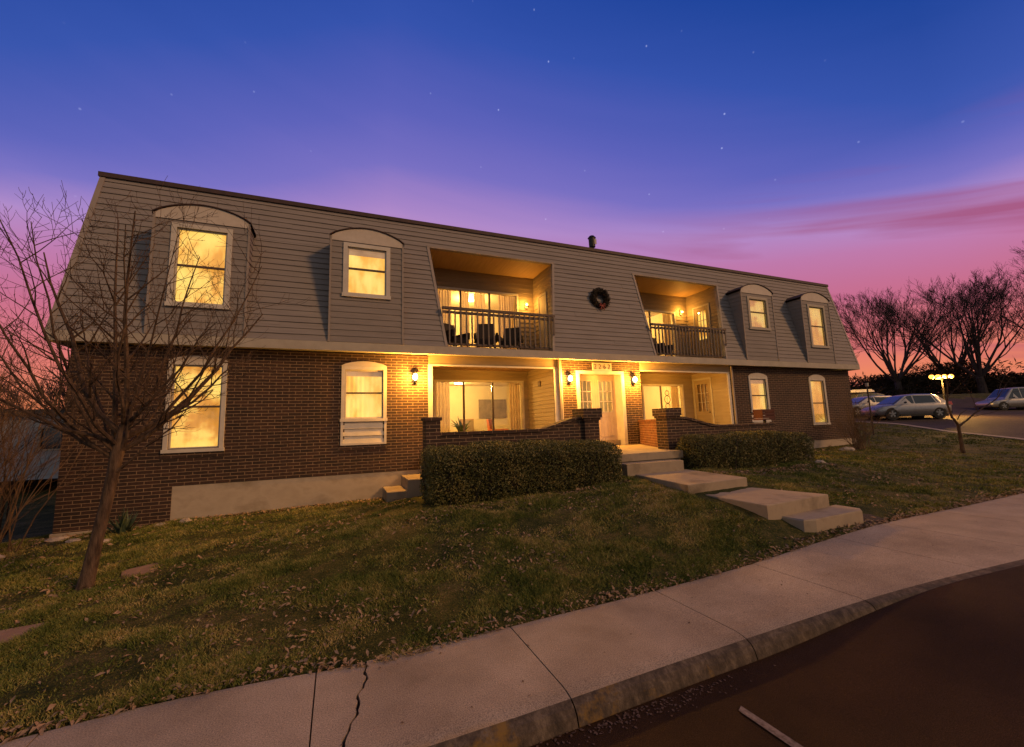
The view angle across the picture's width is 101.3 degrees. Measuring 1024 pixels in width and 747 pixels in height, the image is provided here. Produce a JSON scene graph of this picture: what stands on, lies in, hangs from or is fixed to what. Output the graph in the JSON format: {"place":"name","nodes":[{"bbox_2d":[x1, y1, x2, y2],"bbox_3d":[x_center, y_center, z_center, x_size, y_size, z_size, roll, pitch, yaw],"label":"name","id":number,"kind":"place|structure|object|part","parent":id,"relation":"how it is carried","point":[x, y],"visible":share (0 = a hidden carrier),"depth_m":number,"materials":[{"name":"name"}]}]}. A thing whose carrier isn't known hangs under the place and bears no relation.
{"place":"outdoors","nodes":[
{"label":"outdoors","id":0,"kind":"place"},
{"bbox_2d":[0,493,1023,746],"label":"sidewalk","id":1,"kind":"structure","parent":0,"point":[430,697],"depth_m":3.51,"materials":[{"name":"concrete"}]},
{"bbox_2d":[0,393,1023,742],"bbox_3d":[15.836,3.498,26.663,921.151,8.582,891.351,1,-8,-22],"label":"ground","id":2,"kind":"structure","parent":0,"point":[454,601],"depth_m":5.36,"materials":[{"name":"green plant"}]},
{"bbox_2d":[0,374,23,405],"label":"bare tree","id":3,"kind":"object","parent":2,"relation":"on","point":[10,382],"visible":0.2,"depth_m":19.03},
{"bbox_2d":[0,622,47,642],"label":"paver","id":4,"kind":"object","parent":2,"relation":"on","point":[5,633],"visible":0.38,"depth_m":4.17,"materials":[{"name":"grey concrete"}]},
{"bbox_2d":[0,409,64,480],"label":"garage","id":5,"kind":"structure","parent":2,"relation":"on","point":[51,468],"depth_m":16.34,"materials":[{"name":"plastic"}]},
{"bbox_2d":[36,427,61,450],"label":"window","id":6,"kind":"structure","parent":5,"relation":"in","point":[58,445],"depth_m":16.54,"materials":[{"name":"black glass"}]},
{"bbox_2d":[0,270,64,537],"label":"bare shrub","id":7,"kind":"object","parent":2,"relation":"on","point":[40,438],"visible":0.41,"depth_m":9.53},
{"bbox_2d":[0,372,67,409],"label":"bare tree","id":8,"kind":"object","parent":2,"relation":"on","point":[51,393],"visible":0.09,"depth_m":18.58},
{"bbox_2d":[45,536,68,542],"bbox_3d":[-8.656,3.161,7.984,0.276,0.107,0.337,-8,-9,40],"label":"stone","id":9,"kind":"object","parent":2,"relation":"on","point":[56,539],"visible":0.77,"depth_m":7.93,"materials":[{"name":"grey stone"}]},
{"bbox_2d":[65,538,81,542],"bbox_3d":[-8.129,3.106,7.782,0.269,0.077,0.215,-5,-8,25],"label":"stone","id":10,"kind":"object","parent":2,"relation":"on","point":[72,540],"visible":0.72,"depth_m":7.72,"materials":[{"name":"grey stone"}]},
{"bbox_2d":[0,280,192,551],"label":"bare shrub","id":11,"kind":"object","parent":2,"relation":"on","point":[20,481],"visible":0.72,"depth_m":7.35,"materials":[{"name":"brown plant"}]},
{"bbox_2d":[107,506,139,533],"bbox_3d":[-7.588,2.862,8.137,0.833,0.598,0.813,1,-8,-22],"label":"yucca","id":12,"kind":"object","parent":2,"relation":"on","point":[124,524],"visible":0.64,"depth_m":8.14,"materials":[{"name":"green plant"}]},
{"bbox_2d":[121,563,158,578],"bbox_3d":[-5.112,2.755,5.780,0.437,0.129,0.449,4,-9,-38],"label":"paver","id":13,"kind":"object","parent":2,"relation":"on","point":[144,569],"visible":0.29,"depth_m":5.78,"materials":[{"name":"grey stone"}]},
{"bbox_2d":[0,177,315,590],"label":"bare tree","id":14,"kind":"object","parent":2,"relation":"on","point":[117,437],"visible":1,"depth_m":5.57,"materials":[{"name":"brown plant"}]},
{"bbox_2d":[179,518,191,522],"bbox_3d":[-6.786,3.073,8.725,0.244,0.136,0.323,0,-8,-17],"label":"stone","id":15,"kind":"object","parent":2,"relation":"on","point":[185,519],"visible":0.6,"depth_m":8.68,"materials":[{"name":"grey stone"}]},
{"bbox_2d":[382,474,422,501],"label":"side steps","id":16,"kind":"structure","parent":2,"relation":"on","point":[408,487],"depth_m":9.84,"materials":[{"name":"concrete"}]},
{"bbox_2d":[44,171,859,537],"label":"apartment building","id":17,"kind":"structure","parent":2,"relation":"on","point":[372,365],"depth_m":10.99,"materials":[{"name":"brick"}]},
{"bbox_2d":[160,360,227,453],"bbox_3d":[-7.068,0.733,9.407,1.150,2.025,0.156,1,-8,-22],"label":"window","id":18,"kind":"structure","parent":17,"relation":"in","point":[210,422],"depth_m":9.45,"materials":[{"name":"glass"}]},
{"bbox_2d":[164,222,232,309],"bbox_3d":[-7.052,-2.416,9.523,1.200,1.923,0.156,1,-8,-22],"label":"window","id":19,"kind":"structure","parent":17,"relation":"in","point":[210,245],"depth_m":9.57,"materials":[{"name":"yellow glass"}]},
{"bbox_2d":[340,366,386,445],"bbox_3d":[-3.790,0.816,10.754,1.140,1.990,0.156,1,-8,-22],"label":"window","id":20,"kind":"structure","parent":17,"relation":"in","point":[363,389],"depth_m":10.77,"materials":[{"name":"white glass"}]},
{"bbox_2d":[342,242,390,299],"bbox_3d":[-3.772,-2.641,10.914,1.194,1.427,0.156,1,-8,-22],"label":"window","id":21,"kind":"structure","parent":17,"relation":"in","point":[366,272],"depth_m":10.95,"materials":[{"name":"yellow glass"}]},
{"bbox_2d":[444,323,469,346],"bbox_3d":[-1.766,-1.084,12.692,0.690,0.953,0.740,-8,-9,38],"label":"armchair","id":22,"kind":"object","parent":17,"relation":"on","point":[452,335],"visible":0.4,"depth_m":12.48,"materials":[{"name":"metal"}]},
{"bbox_2d":[451,418,468,431],"bbox_3d":[-1.787,2.039,14.556,0.720,1.128,0.663,-1,-7,-3],"label":"potted plant","id":23,"kind":"object","parent":17,"relation":"on","point":[459,427],"visible":0.45,"depth_m":14.65,"materials":[{"name":"green plant"}]},
{"bbox_2d":[460,419,473,430],"bbox_3d":[-1.764,2.316,16.467,0.450,1.046,0.420,1,-8,-22],"label":"cabinet","id":24,"kind":"object","parent":17,"relation":"on","point":[470,425],"visible":0.1,"depth_m":16.34,"materials":[{"name":"wood"}]},
{"bbox_3d":[-1.689,2.258,16.288,0.410,0.880,0.019,1,-8,-22],"label":"door","id":25,"kind":"part","parent":24,"relation":"part of","materials":[{"name":"wood"}]},
{"bbox_2d":[437,286,519,348],"bbox_3d":[-1.164,-1.640,14.349,2.960,2.425,0.297,1,-8,-22],"label":"sliding door","id":26,"kind":"structure","parent":17,"relation":"in","point":[506,303],"depth_m":14.49,"materials":[{"name":"white paint"}]},
{"bbox_2d":[433,380,524,431],"bbox_3d":[-1.070,1.357,13.972,3.140,2.250,0.297,1,-8,-22],"label":"sliding door","id":27,"kind":"structure","parent":17,"relation":"in","point":[441,398],"depth_m":13.93,"materials":[{"name":"white paint"}]},
{"bbox_2d":[474,324,497,347],"bbox_3d":[-0.824,-1.107,13.145,0.740,1.053,0.690,-1,-7,-5],"label":"armchair","id":28,"kind":"object","parent":17,"relation":"on","point":[486,334],"visible":0.42,"depth_m":13.33,"materials":[{"name":"metal"}]},
{"bbox_2d":[479,399,505,417],"bbox_3d":[-0.819,1.480,17.614,1.200,0.780,0.040,1,-8,-22],"label":"wall picture","id":29,"kind":"object","parent":17,"relation":"attached to","point":[485,408],"depth_m":17.59,"materials":[{"name":"fabric"}]},
{"bbox_2d":[486,419,508,430],"bbox_3d":[-0.548,2.222,15.832,0.690,1.003,0.740,-4,-7,16],"label":"armchair","id":30,"kind":"object","parent":17,"relation":"on","point":[489,424],"visible":0.11,"depth_m":15.71,"materials":[{"name":"orange fabric"}]},
{"bbox_2d":[498,327,522,348],"bbox_3d":[-0.047,-1.050,13.396,0.740,0.953,0.690,-3,-7,12],"label":"armchair","id":31,"kind":"object","parent":17,"relation":"on","point":[512,337],"visible":0.43,"depth_m":13.55,"materials":[{"name":"metal"}]},
{"bbox_2d":[579,375,595,408],"bbox_3d":[2.375,1.116,13.618,0.788,2.131,0.060,1,-8,-22],"label":"door","id":32,"kind":"structure","parent":17,"relation":"in","point":[590,378],"depth_m":13.74,"materials":[{"name":"paint"}]},
{"bbox_2d":[589,287,609,309],"bbox_3d":[2.966,-2.514,14.049,0.826,0.826,0.272,1,-8,-22],"label":"wreath","id":33,"kind":"object","parent":17,"relation":"attached to","point":[595,294],"visible":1,"depth_m":14.00,"materials":[{"name":"green plant"}]},
{"bbox_2d":[594,375,617,439],"bbox_3d":[3.111,1.131,13.921,0.792,2.131,0.060,1,-8,-22],"label":"door","id":34,"kind":"structure","parent":17,"relation":"in","point":[608,422],"depth_m":13.91,"materials":[{"name":"paint"}]},
{"bbox_2d":[644,309,678,355],"bbox_3d":[5.715,-1.447,17.282,2.560,2.345,0.297,1,-8,-22],"label":"sliding door","id":35,"kind":"structure","parent":17,"relation":"in","point":[665,314],"depth_m":17.72,"materials":[{"name":"white paint"}]},
{"bbox_2d":[652,338,672,355],"bbox_3d":[5.569,-0.928,15.767,0.690,0.953,0.740,-9,-10,44],"label":"armchair","id":36,"kind":"object","parent":17,"relation":"on","point":[653,339],"visible":0.28,"depth_m":15.49,"materials":[{"name":"metal"}]},
{"bbox_2d":[641,384,685,419],"bbox_3d":[5.965,1.518,16.647,2.090,2.160,0.297,1,-8,-22],"label":"sliding door","id":37,"kind":"structure","parent":17,"relation":"in","point":[674,387],"depth_m":16.96,"materials":[{"name":"white paint"}]},
{"bbox_2d":[664,387,670,407],"bbox_3d":[6.318,1.004,17.062,0.327,0.900,0.027,1,-8,-22],"label":"hanging ornament","id":38,"kind":"object","parent":17,"relation":"hanging from","point":[667,399],"visible":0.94,"depth_m":17.05,"materials":[{"name":"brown wood"}]},
{"bbox_2d":[747,296,771,330],"bbox_3d":[9.619,-2.340,16.395,1.170,1.320,0.110,1,-8,-22],"label":"window","id":39,"kind":"structure","parent":17,"relation":"in","point":[757,312],"depth_m":16.43,"materials":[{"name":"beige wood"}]},
{"bbox_2d":[748,376,771,422],"bbox_3d":[9.570,1.087,16.252,1.080,1.930,0.156,1,-8,-22],"label":"window","id":40,"kind":"structure","parent":17,"relation":"in","point":[757,389],"depth_m":16.29,"materials":[{"name":"white paint"}]},
{"bbox_2d":[806,304,829,347],"bbox_3d":[12.887,-1.989,17.701,1.160,1.855,0.110,1,-8,-22],"label":"window","id":41,"kind":"structure","parent":17,"relation":"in","point":[817,332],"depth_m":17.75,"materials":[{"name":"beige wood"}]},
{"bbox_2d":[808,378,830,424],"bbox_3d":[12.835,1.176,17.592,1.080,1.935,0.156,1,-8,-22],"label":"window","id":42,"kind":"structure","parent":17,"relation":"in","point":[816,390],"depth_m":17.61,"materials":[{"name":"white glass"}]},
{"bbox_2d":[421,408,601,499],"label":"porch wall","id":43,"kind":"structure","parent":2,"relation":"on","point":[582,424],"depth_m":9.47,"materials":[{"name":"brick"}]},
{"bbox_2d":[0,444,1023,744],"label":"leaf litter","id":44,"kind":"object","parent":2,"relation":"on","point":[394,654],"visible":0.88,"depth_m":5.11,"materials":[{"name":"brown plant"}]},
{"bbox_2d":[417,436,622,506],"bbox_3d":[0.327,1.911,8.580,4.382,1.206,1.351,1,-8,-22],"label":"hedge","id":45,"kind":"object","parent":2,"relation":"on","point":[481,467],"visible":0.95,"depth_m":8.03,"materials":[{"name":"green plant"}]},
{"bbox_2d":[638,408,775,464],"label":"porch wall","id":46,"kind":"structure","parent":2,"relation":"on","point":[665,428],"depth_m":11.32,"materials":[{"name":"brick"}]},
{"bbox_2d":[675,428,814,469],"bbox_3d":[6.227,1.998,11.099,4.424,1.054,1.102,1,-8,-22],"label":"hedge","id":47,"kind":"object","parent":2,"relation":"on","point":[757,447],"visible":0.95,"depth_m":10.66,"materials":[{"name":"green plant"}]},
{"bbox_2d":[753,409,775,422],"bbox_3d":[9.066,2.103,14.982,0.620,1.630,0.380,1,-8,-22],"label":"planter stand","id":48,"kind":"object","parent":2,"relation":"on","point":[769,414],"visible":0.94,"depth_m":14.92,"materials":[{"name":"red wood"}]},
{"bbox_2d":[839,447,854,450],"bbox_3d":[12.830,2.934,16.078,0.521,0.265,0.350,-5,-8,23],"label":"stone","id":49,"kind":"object","parent":2,"relation":"on","point":[847,448],"visible":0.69,"depth_m":15.98,"materials":[{"name":"grey stone"}]},
{"bbox_2d":[814,388,911,449],"bbox_3d":[13.272,1.683,16.517,2.705,2.619,3.357,-2,-7,3],"label":"bare bush","id":50,"kind":"object","parent":2,"relation":"on","point":[859,431],"visible":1,"depth_m":16.41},
{"bbox_2d":[865,383,873,434],"bbox_3d":[16.729,1.694,19.589,0.139,2.510,0.139,5,-10,-45],"label":"thin post","id":51,"kind":"object","parent":2,"relation":"on","point":[866,384],"visible":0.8,"depth_m":19.64,"materials":[{"name":"metal"}]},
{"bbox_2d":[833,275,988,395],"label":"bare tree","id":52,"kind":"object","parent":2,"relation":"on","point":[927,329],"visible":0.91,"depth_m":57.04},
{"bbox_2d":[849,357,1023,395],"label":"thicket","id":53,"kind":"object","parent":2,"relation":"on","point":[921,382],"visible":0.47,"depth_m":57.28,"materials":[{"name":"black plant"}]},
{"bbox_2d":[859,421,1023,439],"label":"kerb","id":54,"kind":"structure","parent":2,"relation":"on","point":[994,436],"depth_m":22.27,"materials":[{"name":"concrete"}]},
{"bbox_2d":[871,289,1015,371],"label":"bare tree","id":55,"kind":"object","parent":2,"relation":"on","point":[932,356],"visible":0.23,"depth_m":62.95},
{"bbox_2d":[865,267,1023,392],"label":"bare tree","id":56,"kind":"object","parent":2,"relation":"on","point":[975,340],"visible":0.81,"depth_m":54.36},
{"bbox_2d":[910,357,1018,452],"bbox_3d":[17.020,1.173,15.541,3.761,3.726,1.330,-1,-7,-8],"label":"sapling","id":57,"kind":"object","parent":2,"relation":"on","point":[962,447],"visible":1,"depth_m":15.51,"materials":[{"name":"brown plant"}]},
{"bbox_2d":[940,246,1023,343],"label":"bare tree","id":58,"kind":"object","parent":2,"relation":"on","point":[1013,288],"visible":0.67,"depth_m":53.33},
{"bbox_2d":[0,0,1023,409],"label":"sky","id":59,"kind":"structure","parent":0,"point":[852,147],"materials":[{"name":"blue"}]},
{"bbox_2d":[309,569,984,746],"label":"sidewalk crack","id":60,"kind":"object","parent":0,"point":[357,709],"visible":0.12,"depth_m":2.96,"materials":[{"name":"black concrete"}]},
{"bbox_2d":[618,459,863,532],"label":"path","id":61,"kind":"structure","parent":0,"point":[809,512],"depth_m":7.11,"materials":[{"name":"concrete"}]},
{"bbox_2d":[530,565,1023,746],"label":"road","id":62,"kind":"structure","parent":0,"point":[942,666],"depth_m":3.14,"materials":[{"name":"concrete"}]},
{"bbox_2d":[341,521,1001,746],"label":"kerb debris","id":63,"kind":"object","parent":62,"relation":"on","point":[625,714],"visible":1,"depth_m":3.00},
{"bbox_2d":[428,559,1023,746],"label":"kerb face","id":64,"kind":"object","parent":62,"relation":"on","point":[539,725],"visible":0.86,"depth_m":3.27},
{"bbox_2d":[739,706,802,746],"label":"road marking","id":65,"kind":"object","parent":62,"relation":"on","point":[772,730],"visible":1,"depth_m":2.81,"materials":[{"name":"paint"}]},
{"bbox_2d":[854,514,887,529],"bbox_3d":[5.301,2.402,6.649,1.976,0.122,0.330,2,-8,-27],"label":"path apron","id":66,"kind":"object","parent":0,"point":[868,516],"visible":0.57,"depth_m":6.97,"materials":[{"name":"concrete"}]},
{"bbox_2d":[854,395,1023,437],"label":"parking lot","id":67,"kind":"structure","parent":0,"point":[1009,423],"depth_m":26.07,"materials":[{"name":"grey asphalt"}]},
{"bbox_2d":[851,389,885,398],"bbox_3d":[28.962,2.421,35.214,4.760,2.098,2.238,-2,-7,-1],"label":"parked car","id":68,"kind":"object","parent":67,"relation":"on","point":[860,393],"visible":0.03,"depth_m":34.70,"materials":[{"name":"paint"}]},
{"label":"window","id":69,"kind":"part","parent":68,"relation":"part of","materials":[{"name":"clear glass"}]},
{"bbox_2d":[852,396,889,417],"bbox_3d":[25.931,2.416,30.605,4.660,1.518,2.148,-2,-7,1],"label":"parked car","id":70,"kind":"object","parent":67,"relation":"on","point":[877,399],"visible":0.12,"depth_m":29.89,"materials":[{"name":"silver metal"}]},
{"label":"window","id":71,"kind":"part","parent":70,"relation":"part of","materials":[{"name":"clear glass"}]},
{"bbox_2d":[861,394,952,419],"bbox_3d":[25.803,2.213,27.643,4.510,1.638,2.193,-3,-7,6],"label":"parked car","id":72,"kind":"object","parent":67,"relation":"on","point":[920,405],"visible":0.84,"depth_m":26.83,"materials":[{"name":"silver metal"}]},
{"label":"window","id":73,"kind":"part","parent":72,"relation":"part of","materials":[{"name":"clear glass"}]},
{"bbox_2d":[929,374,953,415],"bbox_3d":[30.932,1.548,30.024,1.647,2.952,0.291,-2,-7,2],"label":"street lamp","id":74,"kind":"object","parent":67,"relation":"on","point":[938,376],"visible":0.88,"depth_m":30.10,"materials":[{"name":"metal"}]},
{"bbox_2d":[974,387,1023,409],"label":"parked car","id":75,"kind":"object","parent":67,"relation":"on","point":[1008,398],"visible":0.81,"depth_m":37.12,"materials":[{"name":"silver metal"}]},
{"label":"window","id":76,"kind":"part","parent":75,"relation":"part of","materials":[{"name":"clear glass"}]}
]}

